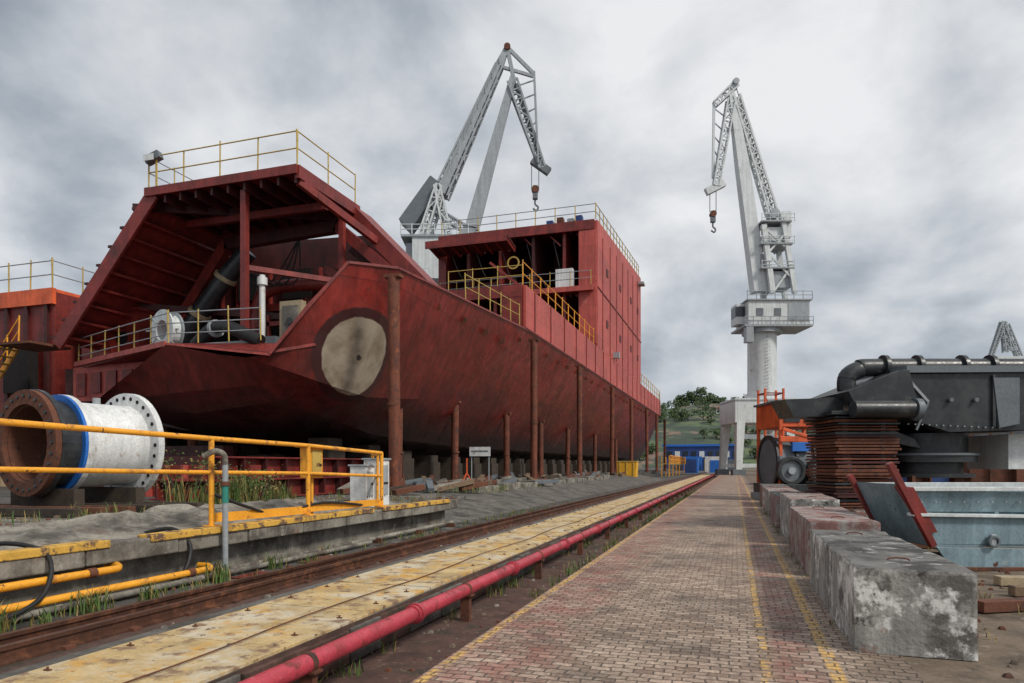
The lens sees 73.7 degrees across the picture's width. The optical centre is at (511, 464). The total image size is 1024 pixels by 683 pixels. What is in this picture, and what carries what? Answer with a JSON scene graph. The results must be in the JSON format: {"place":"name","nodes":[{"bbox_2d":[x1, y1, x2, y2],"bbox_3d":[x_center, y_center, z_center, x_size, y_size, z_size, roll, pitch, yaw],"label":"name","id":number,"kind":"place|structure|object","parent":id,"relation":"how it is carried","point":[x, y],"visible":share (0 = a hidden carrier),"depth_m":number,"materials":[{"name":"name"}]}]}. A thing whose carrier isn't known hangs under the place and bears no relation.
{"place":"outdoors","nodes":[
{"label":"outdoors","id":0,"kind":"place"},
{"bbox_2d":[184,439,197,445],"bbox_3d":[-13.942,-0.109,29.794,0.640,2.222,0.647,0,0,18],"label":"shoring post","id":1,"kind":"object","parent":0,"point":[192,442],"visible":0.07,"depth_m":29.64,"materials":[{"name":"brown metal"}]},
{"bbox_2d":[0,468,1023,682],"bbox_3d":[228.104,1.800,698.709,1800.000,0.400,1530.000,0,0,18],"label":"ground","id":2,"kind":"structure","parent":0,"point":[995,659],"depth_m":7.65,"materials":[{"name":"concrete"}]},
{"bbox_2d":[0,562,212,613],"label":"yellow pipe","id":3,"kind":"object","parent":2,"relation":"on","point":[109,568],"visible":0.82,"depth_m":7.71,"materials":[{"name":"yellow metal"}]},
{"bbox_2d":[0,490,362,619],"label":"rubber hose","id":4,"kind":"object","parent":2,"relation":"on","point":[43,594],"visible":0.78,"depth_m":7.49,"materials":[{"name":"black rubber"}]},
{"bbox_2d":[202,448,229,567],"bbox_3d":[-4.291,0.679,9.895,0.379,1.841,0.134,0,0,-18],"label":"standpipe","id":5,"kind":"object","parent":2,"relation":"on","point":[225,483],"visible":0.98,"depth_m":9.90,"materials":[{"name":"metal"}]},
{"bbox_2d":[0,520,454,625],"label":"grey conduit pipe","id":6,"kind":"object","parent":2,"relation":"on","point":[248,566],"visible":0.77,"depth_m":10.32,"materials":[{"name":"metal"}]},
{"bbox_2d":[231,555,338,578],"bbox_3d":[-3.482,1.588,10.762,0.300,0.016,2.500,0,0,18],"label":"access cover plate","id":7,"kind":"object","parent":2,"relation":"on","point":[261,572],"visible":0.5,"depth_m":10.13,"materials":[{"name":"brown metal"}]},
{"bbox_2d":[0,469,674,605],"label":"shipyard slab","id":8,"kind":"structure","parent":2,"relation":"on","point":[135,556],"depth_m":11.75,"materials":[{"name":"concrete"}]},
{"bbox_2d":[0,257,94,485],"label":"ship hull section","id":9,"kind":"object","parent":8,"relation":"on","point":[42,312],"visible":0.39,"depth_m":32.57,"materials":[{"name":"metal"}]},
{"bbox_2d":[0,315,70,379],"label":"yellow stairway","id":10,"kind":"object","parent":9,"relation":"attached to","point":[28,345],"visible":1,"depth_m":30.20,"materials":[{"name":"metal"}]},
{"bbox_2d":[0,389,164,506],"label":"flanged pipe section","id":11,"kind":"object","parent":8,"relation":"on","point":[29,447],"visible":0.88,"depth_m":14.53,"materials":[{"name":"white metal"}]},
{"bbox_2d":[0,501,203,516],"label":"pipe cradle timbers","id":12,"kind":"object","parent":8,"relation":"on","point":[49,511],"visible":0.48,"depth_m":13.61,"materials":[{"name":"grey concrete"}]},
{"bbox_2d":[163,427,169,445],"bbox_3d":[-16.648,-0.909,32.782,0.640,3.821,0.647,0,0,18],"label":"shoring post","id":13,"kind":"object","parent":8,"relation":"on","point":[167,440],"depth_m":32.66,"materials":[{"name":"brown metal"}]},
{"bbox_2d":[0,498,402,549],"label":"rubble mound","id":14,"kind":"object","parent":8,"relation":"on","point":[99,526],"visible":0.51,"depth_m":9.87,"materials":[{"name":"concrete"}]},
{"bbox_2d":[151,447,283,501],"bbox_3d":[-7.447,0.280,17.433,3.518,1.598,1.751,0,0,-34],"label":"wild shrub","id":15,"kind":"object","parent":8,"relation":"on","point":[237,476],"visible":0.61,"depth_m":17.32,"materials":[{"name":"green plant"}]},
{"bbox_2d":[0,499,449,561],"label":"yellow kerb edge","id":16,"kind":"object","parent":8,"relation":"on","point":[33,552],"visible":0.91,"depth_m":9.46,"materials":[{"name":"yellow paint"}]},
{"bbox_2d":[0,418,386,526],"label":"yellow railing","id":17,"kind":"object","parent":16,"relation":"on","point":[251,514],"visible":0.84,"depth_m":10.22,"materials":[{"name":"yellow metal"}]},
{"bbox_2d":[170,438,284,456],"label":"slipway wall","id":18,"kind":"structure","parent":8,"relation":"on","point":[177,442],"depth_m":39.47,"materials":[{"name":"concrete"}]},
{"bbox_2d":[97,446,363,501],"bbox_3d":[-13.582,0.100,26.578,15.680,1.800,12.900,0,0,18],"label":"steel beam stack","id":19,"kind":"object","parent":8,"relation":"on","point":[327,484],"visible":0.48,"depth_m":22.19,"materials":[{"name":"brown metal"}]},
{"bbox_2d":[300,447,322,513],"bbox_3d":[-3.756,0.323,12.693,0.300,1.355,0.500,0,0,18],"label":"electrical cabinet","id":20,"kind":"object","parent":8,"relation":"on","point":[316,460],"visible":0.81,"depth_m":12.64,"materials":[{"name":"yellow metal"}]},
{"bbox_2d":[348,458,390,506],"bbox_3d":[-3.292,0.433,15.854,0.480,1.186,1.160,0,0,18],"label":"power supply box","id":21,"kind":"object","parent":8,"relation":"on","point":[362,488],"visible":0.56,"depth_m":15.40,"materials":[{"name":"metal"}]},
{"bbox_2d":[383,273,403,486],"bbox_3d":[-4.218,-2.884,24.297,0.672,7.771,0.678,0,0,18],"label":"shoring post","id":22,"kind":"object","parent":8,"relation":"on","point":[393,403],"visible":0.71,"depth_m":24.11,"materials":[{"name":"brown metal"}]},
{"bbox_2d":[400,408,405,484],"bbox_3d":[-5.174,-1.109,31.197,0.640,4.223,0.647,0,0,18],"label":"shoring post","id":23,"kind":"object","parent":8,"relation":"on","point":[401,431],"visible":0.19,"depth_m":31.11,"materials":[{"name":"brown metal"}]},
{"bbox_2d":[197,438,614,483],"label":"keel blocks","id":24,"kind":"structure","parent":8,"relation":"on","point":[419,466],"depth_m":39.63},
{"bbox_2d":[50,129,660,461],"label":"ship under construction","id":25,"kind":"object","parent":24,"relation":"on","point":[244,305],"visible":0.95,"depth_m":30.87,"materials":[{"name":"metal"}]},
{"bbox_2d":[451,401,460,479],"bbox_3d":[-3.117,-1.259,37.497,0.640,4.522,0.647,0,0,18],"label":"shoring post","id":26,"kind":"object","parent":8,"relation":"on","point":[454,440],"visible":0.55,"depth_m":37.34,"materials":[{"name":"brown metal"}]},
{"bbox_2d":[463,458,470,479],"bbox_3d":[-1.934,0.355,30.505,0.645,1.310,0.743,0,0,18],"label":"red tripod stand","id":27,"kind":"object","parent":8,"relation":"on","point":[466,474],"visible":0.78,"depth_m":30.51,"materials":[{"name":"metal"}]},
{"bbox_2d":[399,42,550,284],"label":"dockside crane","id":28,"kind":"object","parent":8,"relation":"on","point":[425,201],"visible":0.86,"depth_m":94.21,"materials":[{"name":"white metal"}]},
{"bbox_2d":[469,447,489,479],"bbox_3d":[-1.451,0.090,30.998,1.000,1.820,0.095,0,0,18],"label":"yard sign","id":29,"kind":"object","parent":8,"relation":"on","point":[479,451],"visible":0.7,"depth_m":30.97,"materials":[{"name":"white metal"}]},
{"bbox_2d":[337,470,625,494],"bbox_3d":[2.224,0.772,47.437,6.930,0.476,51.037,0,0,18],"label":"timber baulk pile","id":30,"kind":"object","parent":8,"relation":"on","point":[430,484],"visible":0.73,"depth_m":28.90,"materials":[{"name":"wood"}]},
{"bbox_2d":[503,412,510,476],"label":"shoring post","id":31,"kind":"object","parent":8,"relation":"on","point":[506,454],"visible":0.73,"depth_m":45.72,"materials":[{"name":"brown metal"}]},
{"bbox_2d":[454,475,609,492],"bbox_3d":[2.868,0.990,42.456,1.100,0.320,30.500,0,0,18],"label":"concrete slab stack","id":32,"kind":"object","parent":8,"relation":"on","point":[528,484],"visible":0.74,"depth_m":36.02,"materials":[{"name":"grey concrete"}]},
{"bbox_2d":[528,338,539,478],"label":"shoring post","id":33,"kind":"object","parent":8,"relation":"on","point":[533,426],"visible":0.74,"depth_m":41.12,"materials":[{"name":"brown metal"}]},
{"bbox_2d":[537,420,544,477],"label":"shoring post","id":34,"kind":"object","parent":8,"relation":"on","point":[540,450],"visible":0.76,"depth_m":53.83,"materials":[{"name":"brown metal"}]},
{"bbox_2d":[565,427,571,475],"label":"shoring post","id":35,"kind":"object","parent":8,"relation":"on","point":[567,464],"visible":0.91,"depth_m":62.65,"materials":[{"name":"brown metal"}]},
{"bbox_2d":[575,364,583,475],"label":"shoring post","id":36,"kind":"object","parent":8,"relation":"on","point":[579,418],"visible":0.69,"depth_m":53.11,"materials":[{"name":"brown metal"}]},
{"bbox_2d":[593,433,597,471],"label":"shoring post","id":37,"kind":"object","parent":8,"relation":"on","point":[595,452],"visible":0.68,"depth_m":74.83,"materials":[{"name":"brown metal"}]},
{"bbox_2d":[609,386,615,474],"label":"shoring post","id":38,"kind":"object","parent":8,"relation":"on","point":[612,469],"visible":0.87,"depth_m":67.53,"materials":[{"name":"brown metal"}]},
{"bbox_2d":[614,438,617,472],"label":"shoring post","id":39,"kind":"object","parent":8,"relation":"on","point":[615,452],"visible":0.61,"depth_m":87.82,"materials":[{"name":"brown metal"}]},
{"bbox_2d":[616,461,638,476],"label":"yellow waste container","id":40,"kind":"object","parent":8,"relation":"on","point":[629,468],"visible":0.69,"depth_m":68.79,"materials":[{"name":"yellow metal"}]},
{"bbox_2d":[628,398,633,460],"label":"shoring post","id":41,"kind":"object","parent":8,"relation":"on","point":[631,424],"visible":0.62,"depth_m":79.82,"materials":[{"name":"brown metal"}]},
{"bbox_2d":[644,408,648,471],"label":"shoring post","id":42,"kind":"object","parent":8,"relation":"on","point":[646,444],"visible":1,"depth_m":93.81,"materials":[{"name":"brown metal"}]},
{"bbox_2d":[655,414,658,470],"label":"shoring post","id":43,"kind":"object","parent":8,"relation":"on","point":[656,442],"visible":1,"depth_m":105.81,"materials":[{"name":"brown metal"}]},
{"bbox_2d":[662,420,666,470],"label":"shoring post","id":44,"kind":"object","parent":8,"relation":"on","point":[664,433],"visible":0.94,"depth_m":117.81,"materials":[{"name":"brown metal"}]},
{"bbox_2d":[0,472,703,644],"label":"crane rail","id":45,"kind":"object","parent":2,"relation":"on","point":[37,630],"visible":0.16,"depth_m":8.19,"materials":[{"name":"metal"}]},
{"bbox_2d":[0,472,706,666],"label":"crane rail","id":46,"kind":"object","parent":2,"relation":"on","point":[40,645],"visible":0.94,"depth_m":7.70,"materials":[{"name":"metal"}]},
{"bbox_2d":[0,475,708,682],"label":"crane rail plinth","id":47,"kind":"structure","parent":2,"relation":"on","point":[208,650],"depth_m":6.93,"materials":[{"name":"yellow concrete"}]},
{"bbox_2d":[217,484,690,682],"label":"trench wall","id":48,"kind":"structure","parent":2,"relation":"on","point":[344,660],"depth_m":7.67,"materials":[{"name":"concrete"}]},
{"bbox_2d":[238,474,714,682],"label":"red water pipe","id":49,"kind":"object","parent":2,"relation":"on","point":[305,667],"visible":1,"depth_m":7.33,"materials":[{"name":"red metal"}]},
{"bbox_2d":[0,495,1017,681],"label":"gravel debris","id":50,"kind":"object","parent":2,"relation":"on","point":[1005,675],"visible":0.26,"depth_m":10.04,"materials":[{"name":"gravel"}]},
{"bbox_2d":[0,468,1023,682],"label":"grass tufts","id":51,"kind":"object","parent":2,"relation":"on","point":[238,495],"visible":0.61,"depth_m":11.24,"materials":[{"name":"green plant"}]},
{"bbox_2d":[685,456,726,472],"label":"containers","id":52,"kind":"object","parent":2,"relation":"on","point":[711,464],"visible":0.66,"depth_m":143.52,"materials":[{"name":"blue metal"}]},
{"bbox_2d":[704,77,813,474],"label":"dockside crane","id":53,"kind":"object","parent":2,"relation":"on","point":[762,323],"visible":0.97,"depth_m":108.89,"materials":[{"name":"grey metal"}]},
{"bbox_2d":[757,388,784,441],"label":"red scaffold tower","id":54,"kind":"structure","parent":2,"relation":"on","point":[765,393],"depth_m":35.65,"materials":[{"name":"metal"}]},
{"bbox_2d":[760,483,789,506],"bbox_3d":[10.480,1.179,27.348,0.971,0.834,3.512,0,0,18],"label":"concrete block","id":55,"kind":"object","parent":2,"relation":"on","point":[770,485],"depth_m":26.41,"materials":[{"name":"grey concrete"}]},
{"bbox_2d":[764,487,799,515],"bbox_3d":[9.046,1.189,22.977,0.915,0.814,3.709,0,0,18],"label":"concrete block","id":56,"kind":"object","parent":2,"relation":"on","point":[767,490],"depth_m":22.77,"materials":[{"name":"grey concrete"}]},
{"bbox_2d":[751,399,815,498],"bbox_3d":[12.961,-0.650,31.539,2.800,4.500,3.500,0,0,0],"label":"orange tracked machine","id":57,"kind":"object","parent":2,"relation":"on","point":[781,459],"visible":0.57,"depth_m":30.35,"materials":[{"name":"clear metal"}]},
{"bbox_2d":[770,491,798,527],"bbox_3d":[7.708,1.179,18.943,0.915,0.834,3.610,0,0,18],"label":"concrete block","id":58,"kind":"object","parent":2,"relation":"on","point":[775,507],"depth_m":18.19,"materials":[{"name":"grey concrete"}]},
{"bbox_2d":[780,492,839,541],"bbox_3d":[6.502,1.119,15.076,0.923,0.954,3.308,0,0,18],"label":"concrete block","id":59,"kind":"object","parent":2,"relation":"on","point":[787,500],"depth_m":14.21,"materials":[{"name":"grey concrete"}]},
{"bbox_2d":[789,506,880,576],"bbox_3d":[5.252,1.179,11.383,0.939,0.834,3.708,0,0,18],"label":"concrete block","id":60,"kind":"object","parent":2,"relation":"on","point":[803,520],"depth_m":10.41,"materials":[{"name":"grey concrete"}]},
{"bbox_2d":[805,411,901,511],"bbox_3d":[8.319,0.170,16.799,1.750,2.859,1.800,0,0,0],"label":"rusty plate stack","id":61,"kind":"object","parent":2,"relation":"on","point":[840,439],"visible":0.63,"depth_m":16.05,"materials":[{"name":"brown metal"}]},
{"bbox_2d":[771,355,1023,481],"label":"black marine winch unit","id":62,"kind":"object","parent":61,"relation":"on","point":[940,409],"visible":0.9,"depth_m":16.10,"materials":[{"name":"black metal"}]},
{"bbox_2d":[852,510,868,517],"bbox_3d":[8.640,1.304,16.642,0.916,0.584,2.608,0,0,18],"label":"concrete block","id":63,"kind":"object","parent":2,"relation":"on","point":[862,513],"depth_m":15.51,"materials":[{"name":"grey concrete"}]},
{"bbox_2d":[810,529,977,660],"bbox_3d":[3.925,1.219,7.423,0.926,0.754,3.657,0,0,18],"label":"concrete block","id":64,"kind":"object","parent":2,"relation":"on","point":[879,592],"depth_m":5.77,"materials":[{"name":"grey concrete"}]},
{"bbox_2d":[846,462,1023,570],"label":"steel cradle tray","id":65,"kind":"object","parent":2,"relation":"on","point":[951,521],"visible":0.9,"depth_m":10.40,"materials":[{"name":"grey metal"}]},
{"bbox_2d":[848,431,1023,481],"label":"steel storage racks","id":66,"kind":"object","parent":2,"relation":"on","point":[993,475],"depth_m":39.30,"materials":[{"name":"brown metal"}]},
{"bbox_2d":[909,542,1023,612],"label":"timber beam","id":67,"kind":"structure","parent":2,"relation":"on","point":[1014,584],"depth_m":7.46,"materials":[{"name":"brown wood"}]},
{"bbox_2d":[988,321,1023,358],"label":"dockside crane","id":68,"kind":"object","parent":2,"relation":"on","point":[1002,330],"visible":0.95,"depth_m":199.46,"materials":[{"name":"white metal"}]},
{"bbox_2d":[0,0,1023,408],"label":"sky","id":69,"kind":"structure","parent":0,"point":[891,132],"materials":[{"name":"grey"}]},
{"bbox_2d":[410,472,924,682],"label":"brick road","id":70,"kind":"structure","parent":0,"point":[709,582],"depth_m":6.98,"materials":[{"name":"brown brick"}]},
{"bbox_2d":[661,455,685,476],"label":"yellow access gangway","id":71,"kind":"object","parent":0,"point":[676,460],"visible":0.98,"depth_m":103.08,"materials":[{"name":"yellow metal"}]},
{"bbox_2d":[662,444,733,470],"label":"blue warehouse","id":72,"kind":"structure","parent":0,"point":[700,451],"depth_m":197.82,"materials":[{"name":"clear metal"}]},
{"bbox_2d":[638,403,809,467],"bbox_3d":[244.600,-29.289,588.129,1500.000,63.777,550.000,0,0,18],"label":"hills","id":73,"kind":"structure","parent":0,"point":[685,431],"depth_m":428.80,"materials":[{"name":"green plant"}]},
{"bbox_2d":[639,387,807,459],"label":"hill trees","id":74,"kind":"object","parent":73,"relation":"on","point":[706,400],"visible":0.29,"depth_m":501.86,"materials":[{"name":"green plant"}]}
]}

